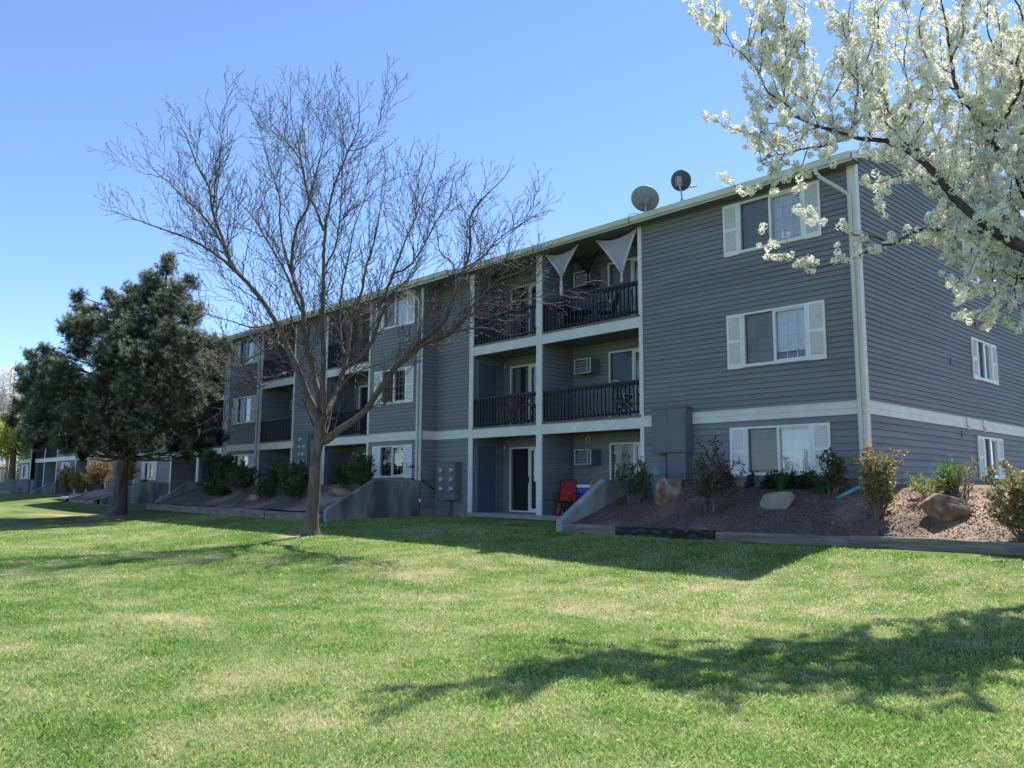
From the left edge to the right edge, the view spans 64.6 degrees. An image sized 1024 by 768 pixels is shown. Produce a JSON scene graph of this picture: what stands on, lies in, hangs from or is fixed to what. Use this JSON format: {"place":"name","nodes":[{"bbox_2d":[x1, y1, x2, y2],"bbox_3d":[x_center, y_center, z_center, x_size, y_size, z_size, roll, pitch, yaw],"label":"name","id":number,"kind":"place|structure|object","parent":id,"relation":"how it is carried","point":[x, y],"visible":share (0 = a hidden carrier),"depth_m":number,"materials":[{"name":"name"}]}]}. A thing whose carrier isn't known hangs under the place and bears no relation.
{"place":"outdoors","nodes":[
{"label":"outdoors","id":0,"kind":"place"},
{"bbox_2d":[0,493,1023,767],"bbox_3d":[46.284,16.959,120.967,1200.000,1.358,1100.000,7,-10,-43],"label":"lawn","id":1,"kind":"structure","parent":0,"point":[34,509],"depth_m":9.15,"materials":[{"name":"plant"}]},
{"bbox_2d":[0,364,10,466],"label":"flowering tree","id":2,"kind":"object","parent":1,"relation":"on","point":[3,377],"visible":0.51,"depth_m":74.77,"materials":[{"name":"grey plant"}]},
{"bbox_2d":[0,455,17,482],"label":"garage","id":3,"kind":"structure","parent":1,"relation":"on","point":[2,475],"depth_m":80.48,"materials":[{"name":"beige paint"}]},
{"bbox_2d":[0,358,21,481],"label":"flowering tree","id":4,"kind":"object","parent":1,"relation":"on","point":[8,390],"visible":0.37,"depth_m":74.24,"materials":[{"name":"grey plant"}]},
{"bbox_2d":[0,479,34,492],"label":"retaining wall","id":5,"kind":"structure","parent":1,"relation":"on","point":[18,486],"depth_m":66.28,"materials":[{"name":"concrete"}]},
{"bbox_2d":[0,410,35,480],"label":"yellow green tree","id":6,"kind":"object","parent":1,"relation":"on","point":[13,447],"visible":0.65,"depth_m":67.28,"materials":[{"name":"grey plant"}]},
{"bbox_2d":[29,483,54,493],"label":"retaining wall","id":7,"kind":"structure","parent":1,"relation":"on","point":[48,488],"depth_m":61.82,"materials":[{"name":"concrete"}]},
{"bbox_2d":[54,461,80,493],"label":"shrub","id":8,"kind":"object","parent":1,"relation":"on","point":[64,481],"visible":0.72,"depth_m":55.20,"materials":[{"name":"brown plant"}]},
{"bbox_2d":[18,373,136,493],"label":"apartment building","id":9,"kind":"structure","parent":1,"relation":"on","point":[46,462],"depth_m":65.04,"materials":[{"name":"grey wood"}]},
{"bbox_2d":[21,465,34,478],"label":"window","id":10,"kind":"structure","parent":9,"relation":"in","point":[24,473],"depth_m":68.16,"materials":[{"name":"white plastic"}]},
{"bbox_2d":[35,465,43,488],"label":"closet door","id":11,"kind":"structure","parent":9,"relation":"in","point":[39,474],"depth_m":67.35,"materials":[{"name":"paint"}]},
{"bbox_2d":[64,468,90,493],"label":"shrub","id":12,"kind":"object","parent":1,"relation":"on","point":[77,481],"visible":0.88,"depth_m":53.30,"materials":[{"name":"brown plant"}]},
{"bbox_2d":[69,499,96,503],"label":"edging timber","id":13,"kind":"object","parent":1,"relation":"on","point":[84,501],"visible":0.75,"depth_m":44.04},
{"bbox_2d":[59,483,134,499],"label":"planting bed","id":14,"kind":"object","parent":1,"relation":"on","point":[97,494],"visible":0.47,"depth_m":46.08,"materials":[{"name":"brown soil"}]},
{"bbox_2d":[80,457,116,489],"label":"shrub","id":15,"kind":"object","parent":14,"relation":"on","point":[98,476],"visible":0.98,"depth_m":48.82,"materials":[{"name":"orange plant"}]},
{"bbox_2d":[114,460,140,484],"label":"shrub","id":16,"kind":"object","parent":14,"relation":"on","point":[131,470],"visible":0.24,"depth_m":47.19,"materials":[{"name":"brown plant"}]},
{"bbox_2d":[0,250,234,515],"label":"pine tree","id":17,"kind":"object","parent":1,"relation":"on","point":[139,329],"visible":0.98,"depth_m":32.70,"materials":[{"name":"green plant"}]},
{"bbox_2d":[100,482,168,503],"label":"retaining wall","id":18,"kind":"structure","parent":1,"relation":"on","point":[143,492],"depth_m":44.51,"materials":[{"name":"concrete"}]},
{"bbox_2d":[146,503,172,510],"bbox_3d":[-15.178,5.334,35.019,0.198,0.268,3.200,7,-10,-42],"label":"edging timber","id":19,"kind":"object","parent":1,"relation":"on","point":[161,507],"visible":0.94,"depth_m":34.88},
{"bbox_2d":[152,482,216,506],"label":"retaining wall","id":20,"kind":"structure","parent":1,"relation":"on","point":[186,487],"depth_m":37.32,"materials":[{"name":"concrete"}]},
{"bbox_2d":[173,505,210,513],"bbox_3d":[-12.784,5.031,32.449,0.199,0.269,3.750,7,-10,-42],"label":"edging timber","id":21,"kind":"object","parent":1,"relation":"on","point":[192,509],"visible":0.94,"depth_m":32.32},
{"bbox_2d":[210,507,268,517],"bbox_3d":[-9.961,4.663,29.430,0.198,0.289,4.450,7,-10,-42],"label":"edging timber","id":22,"kind":"object","parent":1,"relation":"on","point":[253,513],"visible":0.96,"depth_m":29.20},
{"bbox_2d":[154,484,358,512],"bbox_3d":[-9.639,4.387,31.915,3.450,0.920,15.400,7,-10,-43],"label":"planting bed","id":23,"kind":"object","parent":1,"relation":"on","point":[278,499],"visible":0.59,"depth_m":30.84,"materials":[{"name":"brown soil"}]},
{"bbox_2d":[198,480,231,498],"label":"shrub","id":24,"kind":"object","parent":23,"relation":"on","point":[211,489],"visible":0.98,"depth_m":33.52,"materials":[{"name":"green plant"}]},
{"bbox_2d":[211,453,237,484],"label":"shrub","id":25,"kind":"object","parent":23,"relation":"on","point":[227,461],"visible":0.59,"depth_m":36.48,"materials":[{"name":"green plant"}]},
{"bbox_2d":[219,459,261,493],"bbox_3d":[-11.156,3.820,33.393,1.529,1.484,1.193,-1,-7,10],"label":"shrub","id":26,"kind":"object","parent":23,"relation":"on","point":[243,478],"visible":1,"depth_m":33.09,"materials":[{"name":"green plant"}]},
{"bbox_2d":[255,477,277,498],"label":"shrub","id":27,"kind":"object","parent":23,"relation":"on","point":[265,488],"visible":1,"depth_m":30.68,"materials":[{"name":"green plant"}]},
{"bbox_2d":[264,458,290,489],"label":"shrub","id":28,"kind":"object","parent":23,"relation":"on","point":[272,472],"visible":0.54,"depth_m":31.94,"materials":[{"name":"green plant"}]},
{"bbox_2d":[277,459,309,486],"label":"shrub","id":29,"kind":"object","parent":23,"relation":"on","point":[297,470],"visible":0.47,"depth_m":30.24,"materials":[{"name":"green plant"}]},
{"bbox_2d":[280,475,308,499],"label":"shrub","id":30,"kind":"object","parent":23,"relation":"on","point":[291,488],"visible":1,"depth_m":28.84,"materials":[{"name":"green plant"}]},
{"bbox_2d":[328,461,351,487],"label":"shrub","id":31,"kind":"object","parent":23,"relation":"on","point":[341,478],"visible":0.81,"depth_m":28.95,"materials":[{"name":"green plant"}]},
{"bbox_2d":[328,488,352,496],"bbox_3d":[-5.916,3.832,27.904,0.987,0.490,0.694,-2,-7,41],"label":"boulder","id":32,"kind":"object","parent":23,"relation":"on","point":[338,492],"visible":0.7,"depth_m":27.60,"materials":[{"name":"brown stone"}]},
{"bbox_2d":[341,447,377,487],"bbox_3d":[-5.267,2.924,27.648,1.289,1.594,1.271,7,-10,-43],"label":"shrub","id":33,"kind":"object","parent":23,"relation":"on","point":[360,473],"visible":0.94,"depth_m":27.38,"materials":[{"name":"green plant"}]},
{"bbox_2d":[265,511,323,521],"bbox_3d":[-7.128,4.341,26.442,0.200,0.308,3.710,7,-10,-43],"label":"edging timber","id":34,"kind":"object","parent":1,"relation":"on","point":[294,516],"visible":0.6,"depth_m":26.55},
{"bbox_2d":[87,54,606,536],"bbox_3d":[-4.567,-2.795,21.019,14.125,13.849,7.812,-1,-7,10],"label":"bare tree","id":35,"kind":"object","parent":1,"relation":"on","point":[321,408],"visible":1,"depth_m":20.95,"materials":[{"name":"grey plant"}]},
{"bbox_2d":[323,480,419,521],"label":"retaining wall","id":36,"kind":"structure","parent":1,"relation":"on","point":[381,498],"depth_m":26.31,"materials":[{"name":"concrete"}]},
{"bbox_2d":[133,140,1023,520],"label":"apartment building","id":37,"kind":"structure","parent":1,"relation":"on","point":[739,344],"depth_m":21.78,"materials":[{"name":"paint"}]},
{"bbox_2d":[141,462,156,479],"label":"window","id":38,"kind":"structure","parent":37,"relation":"in","point":[148,469],"depth_m":48.15,"materials":[{"name":"white plastic"}]},
{"bbox_2d":[200,458,217,481],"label":"closet door","id":39,"kind":"structure","parent":37,"relation":"in","point":[206,465],"depth_m":42.99,"materials":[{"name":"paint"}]},
{"bbox_2d":[204,407,220,446],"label":"closet door","id":40,"kind":"structure","parent":37,"relation":"in","point":[214,411],"depth_m":43.56,"materials":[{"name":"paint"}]},
{"bbox_2d":[233,454,253,467],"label":"window","id":41,"kind":"structure","parent":37,"relation":"in","point":[249,458],"depth_m":37.47,"materials":[{"name":"white glass"}]},
{"bbox_2d":[232,395,255,424],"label":"window","id":42,"kind":"structure","parent":37,"relation":"in","point":[244,405],"depth_m":37.94,"materials":[{"name":"white plastic"}]},
{"bbox_2d":[235,335,258,366],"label":"window","id":43,"kind":"structure","parent":37,"relation":"in","point":[251,347],"depth_m":38.28,"materials":[{"name":"glass"}]},
{"bbox_2d":[292,433,312,469],"bbox_3d":[-8.485,2.804,33.033,0.386,1.630,1.800,7,-10,-43],"label":"electric meter panel","id":44,"kind":"object","parent":37,"relation":"attached to","point":[302,444],"visible":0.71,"depth_m":33.00,"materials":[{"name":"grey paint"}]},
{"bbox_2d":[326,451,346,484],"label":"closet door","id":45,"kind":"structure","parent":37,"relation":"in","point":[335,456],"depth_m":32.52,"materials":[{"name":"paint"}]},
{"bbox_2d":[327,382,348,435],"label":"closet door","id":46,"kind":"structure","parent":37,"relation":"in","point":[344,400],"depth_m":32.99,"materials":[{"name":"paint"}]},
{"bbox_2d":[330,316,349,367],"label":"closet door","id":47,"kind":"structure","parent":37,"relation":"in","point":[332,337],"depth_m":33.11,"materials":[{"name":"paint"}]},
{"bbox_2d":[358,385,367,433],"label":"sliding door","id":48,"kind":"structure","parent":37,"relation":"in","point":[363,390],"depth_m":33.30,"materials":[{"name":"glass"}]},
{"bbox_2d":[371,444,412,477],"bbox_3d":[-4.028,2.797,29.027,0.760,1.155,2.440,7,-10,-43],"label":"window","id":49,"kind":"structure","parent":37,"relation":"in","point":[392,461],"depth_m":29.33,"materials":[{"name":"white plastic"}]},
{"bbox_2d":[376,290,415,331],"bbox_3d":[-3.999,-2.635,29.715,0.760,1.265,2.440,7,-10,-43],"label":"window","id":50,"kind":"structure","parent":37,"relation":"in","point":[403,310],"depth_m":29.44,"materials":[{"name":"glass"}]},
{"bbox_2d":[374,365,422,405],"bbox_3d":[-4.014,0.123,29.366,0.760,1.285,2.440,7,-10,-43],"label":"window","id":51,"kind":"structure","parent":37,"relation":"in","point":[403,385],"depth_m":29.60,"materials":[{"name":"white plastic"}]},
{"bbox_2d":[437,462,462,516],"bbox_3d":[-2.125,3.546,27.025,0.414,1.855,0.970,7,-10,-43],"label":"electric meter panel","id":52,"kind":"object","parent":37,"relation":"attached to","point":[449,481],"visible":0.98,"depth_m":26.92,"materials":[{"name":"grey paint"}]},
{"bbox_2d":[475,444,496,510],"bbox_3d":[-0.825,3.108,26.875,0.900,2.200,0.107,7,-10,-43],"label":"closet door","id":53,"kind":"structure","parent":37,"relation":"in","point":[486,455],"depth_m":26.88,"materials":[{"name":"paint"}]},
{"bbox_2d":[476,362,497,426],"bbox_3d":[-0.833,0.383,27.245,0.900,2.200,0.042,7,-10,-43],"label":"closet door","id":54,"kind":"structure","parent":37,"relation":"in","point":[487,373],"depth_m":27.24,"materials":[{"name":"paint"}]},
{"bbox_2d":[477,282,497,344],"bbox_3d":[-0.796,-2.348,27.567,0.900,2.200,0.107,7,-10,-43],"label":"closet door","id":55,"kind":"structure","parent":37,"relation":"in","point":[495,306],"depth_m":27.59,"materials":[{"name":"paint"}]},
{"bbox_2d":[496,398,532,425],"bbox_3d":[0.055,0.822,25.819,0.500,1.013,1.733,7,-10,-43],"label":"bicycle","id":56,"kind":"object","parent":37,"relation":"on","point":[515,412],"visible":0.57,"depth_m":25.71,"materials":[{"name":"metal"}]},
{"bbox_2d":[509,446,535,512],"bbox_3d":[0.880,3.165,26.818,0.950,2.130,1.830,7,-10,-43],"label":"sliding door","id":57,"kind":"structure","parent":37,"relation":"in","point":[522,476],"depth_m":27.40,"materials":[{"name":"white glass"}]},
{"bbox_2d":[510,363,535,424],"bbox_3d":[0.895,0.437,27.164,0.950,2.130,1.830,7,-10,-43],"label":"sliding door","id":58,"kind":"structure","parent":37,"relation":"in","point":[522,377],"depth_m":27.55,"materials":[{"name":"white glass"}]},
{"bbox_2d":[510,282,535,337],"bbox_3d":[0.909,-2.291,27.509,0.950,2.130,1.830,7,-10,-43],"label":"sliding door","id":59,"kind":"structure","parent":37,"relation":"in","point":[513,294],"depth_m":27.88,"materials":[{"name":"glass"}]},
{"bbox_2d":[544,244,578,295],"bbox_3d":[1.458,-3.366,24.408,0.095,1.450,1.440,7,-10,-43],"label":"shade sail","id":60,"kind":"object","parent":37,"relation":"hanging from","point":[560,264],"visible":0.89,"depth_m":24.39,"materials":[{"name":"white fabric"}]},
{"bbox_2d":[553,479,577,515],"bbox_3d":[1.593,3.368,24.015,0.608,1.067,0.712,-3,-8,22],"label":"folding chair","id":61,"kind":"object","parent":37,"relation":"on","point":[567,492],"visible":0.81,"depth_m":24.24,"materials":[{"name":"red fabric"}]},
{"bbox_2d":[558,303,580,325],"bbox_3d":[1.746,-2.055,25.087,0.608,1.067,0.712,3,-8,-23],"label":"patio chair","id":62,"kind":"object","parent":37,"relation":"on","point":[568,314],"visible":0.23,"depth_m":25.33,"materials":[{"name":"black plastic"}]},
{"bbox_2d":[577,485,592,500],"bbox_3d":[2.225,3.276,24.090,0.360,0.560,0.580,7,-10,-43],"label":"cooler box","id":63,"kind":"object","parent":37,"relation":"on","point":[582,489],"visible":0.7,"depth_m":24.00,"materials":[{"name":"blue plastic"}]},
{"bbox_2d":[572,250,598,287],"bbox_3d":[2.231,-3.457,24.812,0.095,1.100,1.150,7,-10,-43],"label":"shade sail","id":64,"kind":"object","parent":37,"relation":"hanging from","point":[586,264],"visible":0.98,"depth_m":24.72,"materials":[{"name":"fabric"}]},
{"bbox_2d":[574,270,598,289],"bbox_3d":[2.314,-3.235,25.132,0.455,0.440,0.660,7,-10,-43],"label":"window cooler","id":65,"kind":"object","parent":37,"relation":"attached to","point":[593,275],"depth_m":25.03,"materials":[{"name":"grey paint"}]},
{"bbox_2d":[574,358,599,375],"bbox_3d":[2.300,-0.526,24.789,0.455,0.440,0.660,7,-10,-43],"label":"window cooler","id":66,"kind":"object","parent":37,"relation":"attached to","point":[587,366],"depth_m":24.66,"materials":[{"name":"grey paint"}]},
{"bbox_2d":[574,449,600,464],"bbox_3d":[2.285,2.212,24.442,0.455,0.440,0.660,7,-10,-43],"label":"window cooler","id":67,"kind":"object","parent":37,"relation":"attached to","point":[588,457],"depth_m":24.32,"materials":[{"name":"grey paint"}]},
{"bbox_2d":[595,290,618,321],"bbox_3d":[2.827,-2.215,23.775,0.712,1.067,0.608,-2,-8,17],"label":"patio chair","id":68,"kind":"object","parent":37,"relation":"on","point":[606,313],"visible":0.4,"depth_m":23.70,"materials":[{"name":"black plastic"}]},
{"bbox_2d":[595,227,636,281],"bbox_3d":[2.922,-3.550,22.858,0.095,1.460,1.540,7,-10,-43],"label":"shade sail","id":69,"kind":"object","parent":37,"relation":"hanging from","point":[617,251],"visible":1,"depth_m":22.77,"materials":[{"name":"white fabric"}]},
{"bbox_2d":[608,256,637,319],"bbox_3d":[3.892,-2.675,24.352,0.950,2.130,1.830,7,-10,-43],"label":"sliding door","id":70,"kind":"structure","parent":37,"relation":"in","point":[630,273],"depth_m":24.43,"materials":[{"name":"grey glass"}]},
{"bbox_2d":[608,348,639,416],"bbox_3d":[3.878,0.053,24.007,0.950,2.130,1.830,7,-10,-43],"label":"sliding door","id":71,"kind":"structure","parent":37,"relation":"in","point":[623,364],"depth_m":24.64,"materials":[{"name":"glass"}]},
{"bbox_2d":[609,442,640,479],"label":"sliding door","id":72,"kind":"structure","parent":37,"relation":"in","point":[633,448],"depth_m":24.06,"materials":[{"name":"white glass"}]},
{"bbox_2d":[611,380,639,416],"bbox_3d":[3.197,0.446,22.848,0.712,1.067,0.608,3,-8,-18],"label":"lawn chair","id":73,"kind":"object","parent":37,"relation":"on","point":[619,396],"visible":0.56,"depth_m":22.76,"materials":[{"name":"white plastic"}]},
{"bbox_2d":[631,185,658,211],"bbox_3d":[3.622,-4.973,22.309,0.786,0.814,0.750,7,-10,-43],"label":"satellite dish","id":74,"kind":"object","parent":37,"relation":"on","point":[644,198],"visible":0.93,"depth_m":22.14,"materials":[{"name":"metal"}]},
{"bbox_2d":[650,406,693,479],"bbox_3d":[4.089,1.640,20.650,0.340,2.060,1.100,7,-10,-43],"label":"utility cabinet","id":75,"kind":"object","parent":37,"relation":"attached to","point":[672,432],"visible":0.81,"depth_m":20.45,"materials":[{"name":"grey metal"}]},
{"bbox_2d":[671,170,696,200],"bbox_3d":[4.828,-5.328,22.379,0.906,1.028,0.604,7,-10,-43],"label":"satellite dish","id":76,"kind":"object","parent":37,"relation":"on","point":[680,180],"visible":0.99,"depth_m":22.14,"materials":[{"name":"metal"}]},
{"bbox_2d":[722,180,821,257],"bbox_3d":[6.429,-3.881,19.617,0.760,1.310,2.530,7,-10,-43],"label":"window","id":77,"kind":"structure","parent":37,"relation":"in","point":[775,210],"depth_m":19.56,"materials":[{"name":"white glass"}]},
{"bbox_2d":[726,300,826,369],"bbox_3d":[6.421,-1.089,19.256,0.760,1.340,2.510,7,-10,-43],"label":"window","id":78,"kind":"structure","parent":37,"relation":"in","point":[783,334],"depth_m":19.10,"materials":[{"name":"glass"}]},
{"bbox_2d":[729,422,831,475],"bbox_3d":[6.407,1.567,18.920,0.760,1.165,2.510,7,-10,-43],"label":"window","id":79,"kind":"structure","parent":37,"relation":"in","point":[764,449],"depth_m":18.73,"materials":[{"name":"white glass"}]},
{"bbox_2d":[836,479,863,497],"bbox_3d":[7.082,2.195,16.891,0.966,0.494,0.126,5,-9,-34],"label":"drain hose","id":80,"kind":"object","parent":37,"relation":"attached to","point":[851,490],"visible":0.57,"depth_m":16.84,"materials":[{"name":"blue plastic"}]},
{"bbox_2d":[953,239,989,290],"bbox_3d":[13.042,-3.349,23.405,2.160,1.175,0.760,7,-10,-43],"label":"window","id":81,"kind":"structure","parent":37,"relation":"in","point":[970,250],"depth_m":23.14,"materials":[{"name":"white plastic"}]},
{"bbox_2d":[965,337,998,384],"bbox_3d":[13.144,-0.601,23.168,2.100,1.165,0.760,7,-10,-43],"label":"window","id":82,"kind":"structure","parent":37,"relation":"in","point":[983,356],"depth_m":23.24,"materials":[{"name":"white plastic"}]},
{"bbox_2d":[977,436,1005,478],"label":"window","id":83,"kind":"structure","parent":37,"relation":"in","point":[990,448],"depth_m":22.92,"materials":[{"name":"white plastic"}]},
{"bbox_2d":[562,524,616,535],"bbox_3d":[1.768,3.328,18.238,0.198,0.309,1.560,7,-10,-43],"label":"edging timber","id":84,"kind":"object","parent":1,"relation":"on","point":[589,529],"visible":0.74,"depth_m":18.13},
{"bbox_2d":[556,479,650,531],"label":"retaining wall","id":85,"kind":"structure","parent":1,"relation":"on","point":[599,494],"depth_m":19.62,"materials":[{"name":"concrete"}]},
{"bbox_2d":[617,526,717,540],"bbox_3d":[3.188,3.161,16.858,2.353,0.309,0.197,-7,-10,44],"label":"edging timber","id":86,"kind":"object","parent":1,"relation":"on","point":[675,533],"visible":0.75,"depth_m":16.72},
{"bbox_2d":[715,532,849,546],"bbox_3d":[5.113,2.994,15.376,2.493,0.290,0.196,-4,-9,33],"label":"edging timber","id":87,"kind":"object","parent":1,"relation":"on","point":[799,539],"visible":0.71,"depth_m":15.27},
{"bbox_2d":[570,484,1023,541],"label":"planting bed","id":88,"kind":"object","parent":1,"relation":"on","point":[842,530],"visible":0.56,"depth_m":16.11,"materials":[{"name":"brown soil"}]},
{"bbox_2d":[611,452,652,503],"bbox_3d":[3.040,2.293,19.677,1.428,1.314,0.945,7,-10,-43],"label":"shrub","id":89,"kind":"object","parent":88,"relation":"on","point":[641,478],"visible":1,"depth_m":19.55,"materials":[{"name":"green plant"}]},
{"bbox_2d":[650,468,661,493],"bbox_3d":[3.601,2.473,20.239,0.280,0.760,0.280,7,-10,-43],"label":"utility pedestal","id":90,"kind":"object","parent":88,"relation":"on","point":[656,474],"visible":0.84,"depth_m":20.15,"materials":[{"name":"green plastic"}]},
{"bbox_2d":[654,478,684,504],"bbox_3d":[3.670,2.626,18.870,0.698,0.881,0.546,-1,-7,10],"label":"boulder","id":91,"kind":"object","parent":88,"relation":"on","point":[669,491],"visible":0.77,"depth_m":18.64,"materials":[{"name":"brown stone"}]},
{"bbox_2d":[682,435,750,511],"bbox_3d":[4.529,1.984,17.612,1.510,1.708,1.350,2,-7,-10],"label":"shrub","id":92,"kind":"object","parent":88,"relation":"on","point":[709,488],"visible":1,"depth_m":17.53,"materials":[{"name":"green plant"}]},
{"bbox_2d":[701,469,816,489],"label":"shrubs","id":93,"kind":"object","parent":88,"relation":"on","point":[800,483],"visible":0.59,"depth_m":18.30,"materials":[{"name":"green plant"}]},
{"bbox_2d":[760,491,795,508],"bbox_3d":[5.612,2.513,16.990,0.611,0.457,0.774,4,-15,-29],"label":"boulder","id":94,"kind":"object","parent":88,"relation":"on","point":[781,500],"visible":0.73,"depth_m":16.79,"materials":[{"name":"stone"}]},
{"bbox_2d":[769,474,791,489],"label":"ornamental grass","id":95,"kind":"object","parent":88,"relation":"on","point":[781,482],"depth_m":17.98,"materials":[{"name":"green plant"}]},
{"bbox_2d":[803,474,831,493],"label":"ornamental grass","id":96,"kind":"object","parent":88,"relation":"on","point":[820,488],"depth_m":17.16,"materials":[{"name":"green plant"}]},
{"bbox_2d":[806,447,851,495],"bbox_3d":[6.656,1.833,16.917,0.849,1.055,0.748,-1,-7,10],"label":"shrub","id":97,"kind":"object","parent":88,"relation":"on","point":[836,470],"visible":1,"depth_m":16.90,"materials":[{"name":"green plant"}]},
{"bbox_2d":[839,442,908,520],"bbox_3d":[6.884,1.838,15.249,1.173,1.490,0.988,3,-8,-19],"label":"shrub","id":98,"kind":"object","parent":88,"relation":"on","point":[879,485],"visible":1,"depth_m":15.11,"materials":[{"name":"green plant"}]},
{"bbox_2d":[904,471,946,497],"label":"shrub","id":99,"kind":"object","parent":88,"relation":"on","point":[921,489],"visible":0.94,"depth_m":15.50,"materials":[{"name":"green plant"}]},
{"bbox_2d":[922,493,971,521],"bbox_3d":[7.825,2.282,14.586,0.797,0.540,0.655,13,-3,19],"label":"boulder","id":100,"kind":"object","parent":88,"relation":"on","point":[942,507],"visible":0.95,"depth_m":14.39,"materials":[{"name":"brown stone"}]},
{"bbox_2d":[925,458,971,493],"bbox_3d":[8.440,1.762,15.557,0.964,0.680,0.973,-2,-8,16],"label":"shrub","id":101,"kind":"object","parent":88,"relation":"on","point":[954,469],"depth_m":15.45,"materials":[{"name":"green plant"}]},
{"bbox_2d":[934,454,979,497],"bbox_3d":[8.333,1.744,15.218,0.744,0.858,0.863,7,-10,-43],"label":"shrub","id":102,"kind":"object","parent":88,"relation":"on","point":[956,483],"visible":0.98,"depth_m":15.11,"materials":[{"name":"green plant"}]},
{"bbox_2d":[980,458,1023,541],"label":"shrub","id":103,"kind":"object","parent":88,"relation":"on","point":[1013,506],"visible":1,"depth_m":13.00,"materials":[{"name":"green plant"}]},
{"bbox_2d":[682,0,1023,334],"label":"flowering pear tree","id":104,"kind":"object","parent":1,"relation":"on","point":[1005,99],"visible":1,"depth_m":11.29,"materials":[{"name":"white plant"}]},
{"bbox_2d":[849,535,1023,555],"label":"edging timber","id":105,"kind":"object","parent":1,"relation":"on","point":[965,546],"visible":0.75,"depth_m":13.57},
{"bbox_2d":[0,0,1023,446],"label":"sky","id":106,"kind":"structure","parent":0,"point":[609,96],"materials":[{"name":"blue"}]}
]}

